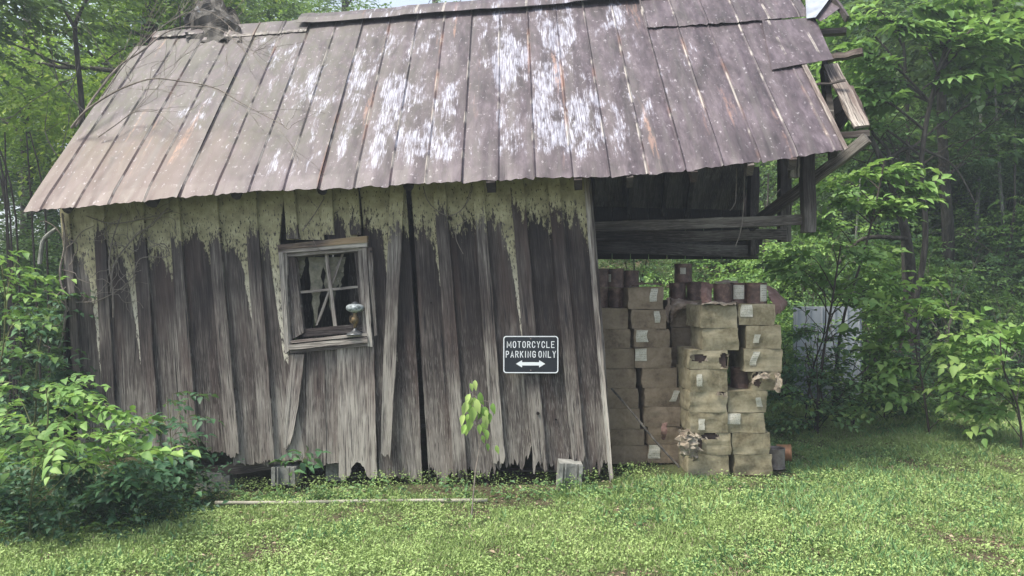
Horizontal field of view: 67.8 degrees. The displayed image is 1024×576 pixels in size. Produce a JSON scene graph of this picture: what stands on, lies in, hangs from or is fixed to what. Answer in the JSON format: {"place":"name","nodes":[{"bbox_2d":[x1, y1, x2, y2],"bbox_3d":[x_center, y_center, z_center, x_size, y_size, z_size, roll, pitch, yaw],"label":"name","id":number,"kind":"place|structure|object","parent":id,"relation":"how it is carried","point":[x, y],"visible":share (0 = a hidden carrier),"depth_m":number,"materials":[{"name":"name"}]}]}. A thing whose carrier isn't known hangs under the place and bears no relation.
{"place":"outdoors","nodes":[
{"label":"outdoors","id":0,"kind":"place"},
{"bbox_2d":[0,0,470,250],"label":"sky","id":1,"kind":"structure","parent":0,"point":[395,3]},
{"bbox_2d":[0,155,1023,575],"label":"ground","id":2,"kind":"structure","parent":0,"point":[528,477],"depth_m":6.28,"materials":[{"name":"plant"}]},
{"bbox_2d":[0,121,62,312],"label":"understory tree","id":3,"kind":"object","parent":2,"relation":"on","point":[25,201],"visible":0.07,"depth_m":12.58,"materials":[{"name":"green plant"}]},
{"bbox_2d":[0,209,62,383],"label":"understory tree","id":4,"kind":"object","parent":2,"relation":"on","point":[22,236],"visible":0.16,"depth_m":10.83,"materials":[{"name":"green plant"}]},
{"bbox_2d":[0,246,62,418],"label":"understory tree","id":5,"kind":"object","parent":2,"relation":"on","point":[42,306],"visible":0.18,"depth_m":10.07,"materials":[{"name":"green plant"}]},
{"bbox_2d":[0,297,62,417],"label":"understory tree","id":6,"kind":"object","parent":2,"relation":"on","point":[24,344],"visible":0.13,"depth_m":9.26,"materials":[{"name":"green plant"}]},
{"bbox_2d":[0,250,76,363],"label":"broadleaf shrub","id":7,"kind":"object","parent":2,"relation":"on","point":[39,290],"visible":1,"depth_m":5.63,"materials":[{"name":"green plant"}]},
{"bbox_2d":[0,289,99,465],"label":"broadleaf shrub","id":8,"kind":"object","parent":2,"relation":"on","point":[44,333],"visible":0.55,"depth_m":6.39,"materials":[{"name":"green plant"}]},
{"bbox_2d":[0,328,103,501],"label":"shade undergrowth","id":9,"kind":"object","parent":2,"relation":"on","point":[21,436],"visible":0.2,"depth_m":7.59,"materials":[{"name":"green plant"}]},
{"bbox_2d":[1,0,119,225],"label":"bare slim tree","id":10,"kind":"object","parent":2,"relation":"on","point":[78,76],"visible":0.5,"depth_m":9.17,"materials":[{"name":"brown plant"}]},
{"bbox_2d":[0,3,124,255],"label":"forest tree","id":11,"kind":"object","parent":2,"relation":"on","point":[9,121],"visible":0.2,"depth_m":13.98,"materials":[{"name":"green plant"}]},
{"bbox_2d":[0,0,158,103],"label":"canopy tree","id":12,"kind":"object","parent":2,"relation":"on","point":[90,14],"visible":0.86,"depth_m":9.74,"materials":[{"name":"green plant"}]},
{"bbox_2d":[0,373,200,537],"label":"broadleaf shrub","id":13,"kind":"object","parent":2,"relation":"on","point":[64,394],"visible":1,"depth_m":4.87,"materials":[{"name":"green plant"}]},
{"bbox_2d":[0,443,201,525],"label":"broadleaf shrub","id":14,"kind":"object","parent":2,"relation":"on","point":[157,471],"visible":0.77,"depth_m":5.04,"materials":[{"name":"green plant"}]},
{"bbox_2d":[0,439,244,549],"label":"corner undergrowth","id":15,"kind":"object","parent":2,"relation":"on","point":[47,516],"visible":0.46,"depth_m":5.06,"materials":[{"name":"green plant"}]},
{"bbox_2d":[49,405,226,515],"bbox_3d":[-2.805,1.320,5.801,0.942,0.822,0.997,0,0,11],"label":"broadleaf shrub","id":16,"kind":"object","parent":2,"relation":"on","point":[185,468],"visible":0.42,"depth_m":5.86,"materials":[{"name":"green plant"}]},
{"bbox_2d":[0,0,293,196],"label":"forest tree","id":17,"kind":"object","parent":2,"relation":"on","point":[93,85],"visible":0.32,"depth_m":11.97,"materials":[{"name":"green plant"}]},
{"bbox_2d":[148,391,223,491],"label":"slender sapling","id":18,"kind":"object","parent":2,"relation":"on","point":[185,425],"visible":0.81,"depth_m":6.00,"materials":[{"name":"green plant"}]},
{"bbox_2d":[52,0,389,82],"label":"forest tree","id":19,"kind":"object","parent":2,"relation":"on","point":[268,13],"visible":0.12,"depth_m":13.13,"materials":[{"name":"green plant"}]},
{"bbox_2d":[271,462,302,485],"bbox_3d":[-1.901,1.571,6.439,0.200,0.152,0.202,0,0,3],"label":"concrete block","id":20,"kind":"object","parent":2,"relation":"on","point":[279,474],"depth_m":6.37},
{"bbox_2d":[269,446,331,497],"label":"plant","id":21,"kind":"object","parent":2,"relation":"on","point":[319,464],"visible":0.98,"depth_m":5.78,"materials":[{"name":"green plant"}]},
{"bbox_2d":[215,498,487,504],"bbox_3d":[-1.206,1.612,5.742,2.043,0.034,0.046,0,0,-2],"label":"plastic pipe","id":22,"kind":"object","parent":2,"relation":"on","point":[311,501],"visible":0.68,"depth_m":5.73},
{"bbox_2d":[123,472,656,506],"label":"foot weeds","id":23,"kind":"object","parent":2,"relation":"on","point":[258,497],"visible":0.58,"depth_m":5.94,"materials":[{"name":"green plant"}]},
{"bbox_2d":[23,0,871,484],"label":"wooden shed","id":24,"kind":"structure","parent":2,"relation":"on","point":[571,142],"depth_m":6.40,"materials":[{"name":"grey wood"}]},
{"bbox_2d":[38,213,93,347],"bbox_3d":[-3.796,-0.058,6.452,0.503,1.150,0.021,0,0,0],"label":"wall vine","id":25,"kind":"object","parent":24,"relation":"attached to","point":[60,272],"depth_m":6.45,"materials":[{"name":"brown plant"}]},
{"bbox_2d":[74,0,300,127],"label":"dead branch","id":26,"kind":"object","parent":24,"relation":"on","point":[109,77],"visible":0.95,"depth_m":7.21,"materials":[{"name":"wood"}]},
{"bbox_2d":[102,0,289,95],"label":"dead branch","id":27,"kind":"object","parent":24,"relation":"on","point":[183,15],"visible":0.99,"depth_m":6.88,"materials":[{"name":"wood"}]},
{"bbox_2d":[70,16,322,164],"bbox_3d":[-2.544,-1.617,6.354,2.765,1.473,1.143,0,0,0],"label":"dead branch","id":28,"kind":"object","parent":24,"relation":"on","point":[90,107],"visible":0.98,"depth_m":6.65,"materials":[{"name":"wood"}]},
{"bbox_2d":[277,236,377,353],"bbox_3d":[-1.529,0.060,6.414,0.837,0.979,0.323,0,0,0],"label":"window","id":29,"kind":"structure","parent":24,"relation":"in","point":[292,256],"depth_m":6.34,"materials":[{"name":"beige wood"}]},
{"bbox_2d":[503,336,558,372],"bbox_3d":[0.152,0.537,6.155,0.447,0.303,0.033,0,0,1],"label":"parking sign","id":30,"kind":"object","parent":24,"relation":"attached to","point":[530,354],"visible":1,"depth_m":6.14,"materials":[{"name":"black metal"}]},
{"bbox_2d":[459,380,498,514],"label":"drooping sapling","id":31,"kind":"object","parent":2,"relation":"on","point":[470,402],"visible":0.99,"depth_m":5.42,"materials":[{"name":"green plant"}]},
{"bbox_2d":[0,433,1023,575],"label":"clover weeds","id":32,"kind":"object","parent":2,"relation":"on","point":[355,555],"visible":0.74,"depth_m":4.80,"materials":[{"name":"green plant"}]},
{"bbox_2d":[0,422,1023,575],"bbox_3d":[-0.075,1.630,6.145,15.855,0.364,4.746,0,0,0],"label":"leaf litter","id":33,"kind":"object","parent":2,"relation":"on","point":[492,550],"visible":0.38,"depth_m":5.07,"materials":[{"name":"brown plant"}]},
{"bbox_2d":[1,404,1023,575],"bbox_3d":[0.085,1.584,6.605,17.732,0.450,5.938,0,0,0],"label":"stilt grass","id":34,"kind":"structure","parent":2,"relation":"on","point":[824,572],"depth_m":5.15,"materials":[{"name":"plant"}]},
{"bbox_2d":[1,423,1023,575],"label":"broad weeds","id":35,"kind":"object","parent":2,"relation":"on","point":[755,562],"visible":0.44,"depth_m":5.25,"materials":[{"name":"plant"}]},
{"bbox_2d":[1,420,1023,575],"bbox_3d":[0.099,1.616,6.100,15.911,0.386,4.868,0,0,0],"label":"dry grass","id":36,"kind":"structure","parent":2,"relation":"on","point":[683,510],"depth_m":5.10,"materials":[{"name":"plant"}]},
{"bbox_2d":[3,162,1023,383],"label":"hillside undergrowth","id":37,"kind":"object","parent":2,"relation":"on","point":[640,267],"depth_m":14.59,"materials":[{"name":"green plant"}]},
{"bbox_2d":[556,458,582,489],"bbox_3d":[0.459,1.497,6.109,0.203,0.221,0.206,0,0,0],"label":"concrete block","id":38,"kind":"object","parent":2,"relation":"on","point":[565,467],"depth_m":6.04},
{"bbox_2d":[611,442,646,463],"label":"cardboard carton","id":39,"kind":"object","parent":2,"relation":"on","point":[623,454],"visible":0.48,"depth_m":6.50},
{"bbox_2d":[610,426,644,445],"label":"cardboard carton","id":40,"kind":"object","parent":39,"relation":"on","point":[624,437],"visible":0.43,"depth_m":6.50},
{"bbox_2d":[609,407,639,428],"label":"cardboard carton","id":41,"kind":"object","parent":40,"relation":"on","point":[623,419],"visible":0.44,"depth_m":6.50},
{"bbox_2d":[607,387,638,408],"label":"cardboard carton","id":42,"kind":"object","parent":41,"relation":"on","point":[629,397],"visible":0.47,"depth_m":6.50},
{"bbox_2d":[606,368,635,387],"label":"cardboard carton","id":43,"kind":"object","parent":42,"relation":"on","point":[620,378],"visible":0.45,"depth_m":6.50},
{"bbox_2d":[605,347,633,368],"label":"cardboard carton","id":44,"kind":"object","parent":43,"relation":"on","point":[621,358],"visible":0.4,"depth_m":6.50,"materials":[{"name":"cardboard"}]},
{"bbox_2d":[603,329,630,347],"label":"cardboard carton","id":45,"kind":"object","parent":44,"relation":"on","point":[616,338],"visible":0.46,"depth_m":6.50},
{"bbox_2d":[602,307,627,328],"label":"cardboard carton","id":46,"kind":"object","parent":45,"relation":"on","point":[614,317],"visible":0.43,"depth_m":6.50,"materials":[{"name":"cardboard"}]},
{"bbox_2d":[598,254,669,287],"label":"understory tree","id":47,"kind":"object","parent":2,"relation":"on","point":[632,266],"visible":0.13,"depth_m":13.99,"materials":[{"name":"green plant"}]},
{"bbox_2d":[644,441,678,462],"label":"cardboard carton","id":48,"kind":"object","parent":2,"relation":"on","point":[656,453],"visible":0.52,"depth_m":6.45,"materials":[{"name":"cardboard"}]},
{"bbox_2d":[640,424,682,443],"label":"cardboard carton","id":49,"kind":"object","parent":48,"relation":"on","point":[672,434],"visible":0.41,"depth_m":6.45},
{"bbox_2d":[638,402,680,426],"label":"cardboard carton","id":50,"kind":"object","parent":49,"relation":"on","point":[657,416],"visible":0.65,"depth_m":6.45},
{"bbox_2d":[636,384,679,406],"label":"cardboard carton","id":51,"kind":"object","parent":50,"relation":"on","point":[657,397],"visible":0.68,"depth_m":6.45,"materials":[{"name":"cardboard"}]},
{"bbox_2d":[634,365,676,387],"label":"cardboard carton","id":52,"kind":"object","parent":51,"relation":"on","point":[656,377],"visible":0.66,"depth_m":6.45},
{"bbox_2d":[630,346,671,367],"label":"cardboard carton","id":53,"kind":"object","parent":52,"relation":"on","point":[645,357],"visible":0.75,"depth_m":6.45,"materials":[{"name":"cardboard"}]},
{"bbox_2d":[628,328,669,347],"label":"cardboard carton","id":54,"kind":"object","parent":53,"relation":"on","point":[654,338],"visible":0.77,"depth_m":6.45,"materials":[{"name":"cardboard"}]},
{"bbox_2d":[628,309,666,328],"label":"cardboard carton","id":55,"kind":"object","parent":54,"relation":"on","point":[647,318],"visible":0.71,"depth_m":6.45,"materials":[{"name":"cardboard"}]},
{"bbox_2d":[622,287,663,308],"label":"cardboard carton","id":56,"kind":"object","parent":55,"relation":"on","point":[642,297],"visible":0.89,"depth_m":6.45,"materials":[{"name":"cardboard"}]},
{"bbox_2d":[641,205,764,299],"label":"understory tree","id":57,"kind":"object","parent":2,"relation":"on","point":[691,261],"visible":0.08,"depth_m":13.77,"materials":[{"name":"green plant"}]},
{"bbox_2d":[678,448,728,475],"bbox_3d":[1.570,1.414,6.314,0.337,0.171,0.485,0,0,0],"label":"cardboard carton","id":58,"kind":"object","parent":2,"relation":"on","point":[712,463],"visible":0.49,"depth_m":6.08,"materials":[{"name":"cardboard"}]},
{"bbox_2d":[683,428,731,454],"bbox_3d":[1.578,1.243,6.297,0.350,0.182,0.518,0,0,0],"label":"cardboard carton","id":59,"kind":"object","parent":58,"relation":"on","point":[715,444],"visible":0.62,"depth_m":6.08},
{"bbox_2d":[675,427,702,461],"bbox_3d":[1.380,1.237,5.993,0.216,0.273,0.135,0,0,-27],"label":"torn paper wad","id":60,"kind":"object","parent":59,"relation":"attached to","point":[687,445],"visible":1,"depth_m":5.97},
{"bbox_2d":[679,406,727,432],"bbox_3d":[1.569,1.072,6.314,0.313,0.170,0.493,0,0,0],"label":"cardboard carton","id":61,"kind":"object","parent":59,"relation":"on","point":[701,422],"visible":0.75,"depth_m":6.08,"materials":[{"name":"cardboard"}]},
{"bbox_2d":[677,385,727,412],"bbox_3d":[1.567,0.908,6.301,0.319,0.172,0.515,0,0,0],"label":"cardboard carton","id":62,"kind":"object","parent":61,"relation":"on","point":[712,401],"visible":0.84,"depth_m":6.08,"materials":[{"name":"cardboard"}]},
{"bbox_2d":[676,364,727,391],"bbox_3d":[1.567,0.736,6.309,0.322,0.186,0.495,0,0,0],"label":"cardboard carton","id":63,"kind":"object","parent":62,"relation":"on","point":[700,380],"visible":0.82,"depth_m":6.08,"materials":[{"name":"cardboard"}]},
{"bbox_2d":[677,346,729,368],"bbox_3d":[1.571,0.571,6.301,0.325,0.157,0.515,0,0,0],"label":"cardboard carton","id":64,"kind":"object","parent":63,"relation":"on","point":[690,357],"visible":0.89,"depth_m":6.09,"materials":[{"name":"cardboard"}]},
{"bbox_2d":[690,326,738,349],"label":"cardboard carton","id":65,"kind":"object","parent":64,"relation":"on","point":[714,338],"visible":0.8,"depth_m":6.08,"materials":[{"name":"cardboard"}]},
{"bbox_2d":[686,304,736,327],"bbox_3d":[1.646,0.225,6.314,0.310,0.189,0.490,0,0,0],"label":"cardboard carton","id":66,"kind":"object","parent":65,"relation":"on","point":[708,316],"visible":0.93,"depth_m":6.08,"materials":[{"name":"cardboard"}]},
{"bbox_2d":[728,453,772,475],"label":"cardboard carton","id":67,"kind":"object","parent":2,"relation":"on","point":[742,464],"visible":0.5,"depth_m":6.10,"materials":[{"name":"cardboard"}]},
{"bbox_2d":[730,430,769,454],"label":"cardboard carton","id":68,"kind":"object","parent":67,"relation":"on","point":[744,443],"visible":0.48,"depth_m":6.10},
{"bbox_2d":[728,412,764,432],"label":"cardboard carton","id":69,"kind":"object","parent":68,"relation":"on","point":[752,422],"visible":0.6,"depth_m":6.10,"materials":[{"name":"cardboard"}]},
{"bbox_2d":[726,384,767,412],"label":"cardboard carton","id":70,"kind":"object","parent":69,"relation":"on","point":[744,400],"visible":0.65,"depth_m":6.10,"materials":[{"name":"cardboard"}]},
{"bbox_2d":[747,371,780,389],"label":"cardboard carton","id":71,"kind":"object","parent":70,"relation":"on","point":[764,384],"visible":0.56,"depth_m":6.10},
{"bbox_2d":[728,347,782,371],"bbox_3d":[2.008,0.574,6.322,0.322,0.192,0.471,0,0,0],"label":"cardboard carton","id":72,"kind":"object","parent":71,"relation":"on","point":[753,360],"visible":0.83,"depth_m":6.10,"materials":[{"name":"cardboard"}]},
{"bbox_2d":[737,324,781,348],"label":"cardboard carton","id":73,"kind":"object","parent":72,"relation":"on","point":[759,336],"visible":0.72,"depth_m":6.10,"materials":[{"name":"cardboard"}]},
{"bbox_2d":[733,303,775,324],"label":"cardboard carton","id":74,"kind":"object","parent":73,"relation":"on","point":[755,314],"visible":0.7,"depth_m":6.10,"materials":[{"name":"cardboard"}]},
{"bbox_2d":[746,283,766,303],"bbox_3d":[2.001,0.042,6.239,0.173,0.172,0.175,0,0,0],"label":"cardboard box","id":75,"kind":"object","parent":74,"relation":"on","point":[756,293],"visible":1,"depth_m":6.17,"materials":[{"name":"cardboard"}]},
{"bbox_2d":[645,259,875,398],"bbox_3d":[3.163,0.885,11.210,3.408,2.885,3.896,0,0,0],"label":"leafy bush","id":76,"kind":"object","parent":2,"relation":"on","point":[780,317],"visible":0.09,"depth_m":10.58,"materials":[{"name":"green plant"}]},
{"bbox_2d":[664,264,870,397],"bbox_3d":[3.645,0.980,11.034,3.633,2.643,3.209,0,0,-39],"label":"leafy bush","id":77,"kind":"object","parent":2,"relation":"on","point":[784,313],"visible":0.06,"depth_m":10.69,"materials":[{"name":"green plant"}]},
{"bbox_2d":[678,190,888,322],"bbox_3d":[4.784,-0.418,13.733,3.954,3.085,3.332,0,0,0],"label":"understory tree","id":78,"kind":"object","parent":2,"relation":"on","point":[737,268],"visible":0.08,"depth_m":13.39,"materials":[{"name":"green plant"}]},
{"bbox_2d":[793,306,861,400],"bbox_3d":[4.101,0.940,9.892,0.920,1.400,0.046,0,0,-6],"label":"metal sheet","id":79,"kind":"object","parent":2,"relation":"on","point":[817,316],"visible":0.23,"depth_m":9.88,"materials":[{"name":"metal"}]},
{"bbox_2d":[766,323,910,435],"bbox_3d":[3.214,0.947,7.870,1.392,1.156,1.018,0,0,0],"label":"leafy bush","id":80,"kind":"object","parent":2,"relation":"on","point":[802,332],"visible":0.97,"depth_m":7.77,"materials":[{"name":"green plant"}]},
{"bbox_2d":[769,273,907,416],"bbox_3d":[3.477,0.661,8.515,1.590,1.669,0.657,0,0,0],"label":"leafy sapling","id":81,"kind":"object","parent":2,"relation":"on","point":[825,327],"visible":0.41,"depth_m":8.51,"materials":[{"name":"green plant"}]},
{"bbox_2d":[765,333,929,433],"bbox_3d":[3.501,1.034,8.163,2.331,1.055,1.184,0,0,0],"label":"leafy sapling","id":82,"kind":"object","parent":2,"relation":"on","point":[805,373],"visible":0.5,"depth_m":8.19,"materials":[{"name":"green plant"}]},
{"bbox_2d":[752,228,950,431],"bbox_3d":[3.514,0.457,7.990,1.995,2.131,1.283,0,0,0],"label":"leafy sapling","id":83,"kind":"object","parent":2,"relation":"on","point":[867,257],"visible":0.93,"depth_m":7.92,"materials":[{"name":"green plant"}]},
{"bbox_2d":[754,10,961,233],"bbox_3d":[6.662,-3.699,17.138,6.620,5.066,5.608,0,0,0],"label":"tree","id":84,"kind":"object","parent":2,"relation":"on","point":[771,162],"visible":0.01,"depth_m":16.34,"materials":[{"name":"green plant"}]},
{"bbox_2d":[697,201,1022,370],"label":"leafy bush","id":85,"kind":"object","parent":2,"relation":"on","point":[778,281],"visible":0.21,"depth_m":11.73,"materials":[{"name":"green plant"}]},
{"bbox_2d":[791,157,955,405],"bbox_3d":[3.959,-0.029,8.594,1.999,3.060,1.136,0,0,-22],"label":"leafy sapling","id":86,"kind":"object","parent":2,"relation":"on","point":[883,210],"visible":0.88,"depth_m":8.63,"materials":[{"name":"green plant"}]},
{"bbox_2d":[749,213,1001,373],"bbox_3d":[5.693,0.331,12.630,3.743,3.124,4.403,0,0,0],"label":"leafy bush","id":87,"kind":"object","parent":2,"relation":"on","point":[834,264],"visible":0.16,"depth_m":11.72,"materials":[{"name":"green plant"}]},
{"bbox_2d":[727,316,1023,405],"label":"bank undergrowth","id":88,"kind":"object","parent":2,"relation":"on","point":[927,376],"visible":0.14,"depth_m":10.00,"materials":[{"name":"green plant"}]},
{"bbox_2d":[754,104,1009,272],"bbox_3d":[6.732,-1.777,14.211,4.378,4.058,4.432,0,0,44],"label":"understory tree","id":89,"kind":"object","parent":2,"relation":"on","point":[884,187],"visible":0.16,"depth_m":13.56,"materials":[{"name":"green plant"}]},
{"bbox_2d":[815,115,964,271],"bbox_3d":[6.431,-1.137,13.609,2.133,4.167,2.433,0,0,-19],"label":"pale sapling trunk","id":90,"kind":"object","parent":2,"relation":"on","point":[861,163],"visible":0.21,"depth_m":13.30,"materials":[{"name":"green plant"}]},
{"bbox_2d":[768,74,1023,371],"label":"crooked tree","id":91,"kind":"object","parent":2,"relation":"on","point":[905,237],"visible":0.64,"depth_m":9.60,"materials":[{"name":"green plant"}]},
{"bbox_2d":[836,381,955,421],"bbox_3d":[4.459,1.357,8.597,1.545,0.578,0.950,0,0,0],"label":"leafy bush","id":92,"kind":"object","parent":2,"relation":"on","point":[912,409],"visible":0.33,"depth_m":8.39,"materials":[{"name":"green plant"}]},
{"bbox_2d":[781,246,1022,379],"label":"leafy bush","id":93,"kind":"object","parent":2,"relation":"on","point":[980,294],"visible":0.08,"depth_m":11.87,"materials":[{"name":"green plant"}]},
{"bbox_2d":[782,0,1023,334],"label":"canopy tree","id":94,"kind":"object","parent":2,"relation":"on","point":[947,220],"visible":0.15,"depth_m":12.05,"materials":[{"name":"green plant"}]},
{"bbox_2d":[802,0,1023,388],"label":"overhanging branch tree","id":95,"kind":"object","parent":2,"relation":"on","point":[980,137],"visible":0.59,"depth_m":10.98,"materials":[{"name":"green plant"}]},
{"bbox_2d":[803,2,1023,201],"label":"forest tree","id":96,"kind":"object","parent":2,"relation":"on","point":[913,69],"visible":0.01,"depth_m":15.54,"materials":[{"name":"green plant"}]},
{"bbox_2d":[809,0,1023,406],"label":"overhanging branch tree","id":97,"kind":"object","parent":2,"relation":"on","point":[945,47],"visible":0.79,"depth_m":9.33,"materials":[{"name":"green plant"}]},
{"bbox_2d":[823,102,1023,242],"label":"understory tree","id":98,"kind":"object","parent":2,"relation":"on","point":[967,215],"visible":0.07,"depth_m":14.05,"materials":[{"name":"green plant"}]},
{"bbox_2d":[825,0,1023,265],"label":"forest tree","id":99,"kind":"object","parent":2,"relation":"on","point":[1018,168],"visible":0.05,"depth_m":13.73,"materials":[{"name":"green plant"}]},
{"bbox_2d":[837,291,1017,432],"bbox_3d":[4.189,0.753,7.654,1.884,1.447,1.218,0,0,0],"label":"leafy sapling","id":100,"kind":"object","parent":2,"relation":"on","point":[898,365],"visible":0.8,"depth_m":7.61,"materials":[{"name":"green plant"}]},
{"bbox_2d":[835,182,1023,329],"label":"leafy bush","id":101,"kind":"object","parent":2,"relation":"on","point":[1019,216],"visible":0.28,"depth_m":12.69,"materials":[{"name":"green plant"}]},
{"bbox_2d":[837,158,1023,303],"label":"understory tree","id":102,"kind":"object","parent":2,"relation":"on","point":[983,240],"visible":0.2,"depth_m":13.30,"materials":[{"name":"green plant"}]},
{"bbox_2d":[858,235,1023,380],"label":"leafy bush","id":103,"kind":"object","parent":2,"relation":"on","point":[1017,307],"visible":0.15,"depth_m":11.36,"materials":[{"name":"green plant"}]},
{"bbox_2d":[893,233,1023,380],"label":"leafy bush","id":104,"kind":"object","parent":2,"relation":"on","point":[993,262],"visible":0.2,"depth_m":11.65,"materials":[{"name":"green plant"}]},
{"bbox_2d":[905,66,1023,260],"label":"understory tree","id":105,"kind":"object","parent":2,"relation":"on","point":[1005,115],"visible":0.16,"depth_m":14.29,"materials":[{"name":"green plant"}]},
{"bbox_2d":[911,108,1023,285],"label":"pale sapling trunk","id":106,"kind":"object","parent":2,"relation":"on","point":[977,167],"visible":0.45,"depth_m":12.73,"materials":[{"name":"green plant"}]},
{"bbox_2d":[921,322,1023,450],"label":"leafy sapling","id":107,"kind":"object","parent":2,"relation":"on","point":[980,409],"visible":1,"depth_m":7.13,"materials":[{"name":"green plant"}]},
{"bbox_2d":[929,111,1023,321],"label":"pale sapling trunk","id":108,"kind":"object","parent":2,"relation":"on","point":[978,195],"visible":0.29,"depth_m":13.17,"materials":[{"name":"green plant"}]},
{"bbox_2d":[1,364,1023,450],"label":"grass","id":109,"kind":"structure","parent":0,"point":[902,418],"depth_m":8.60,"materials":[{"name":"plant"}]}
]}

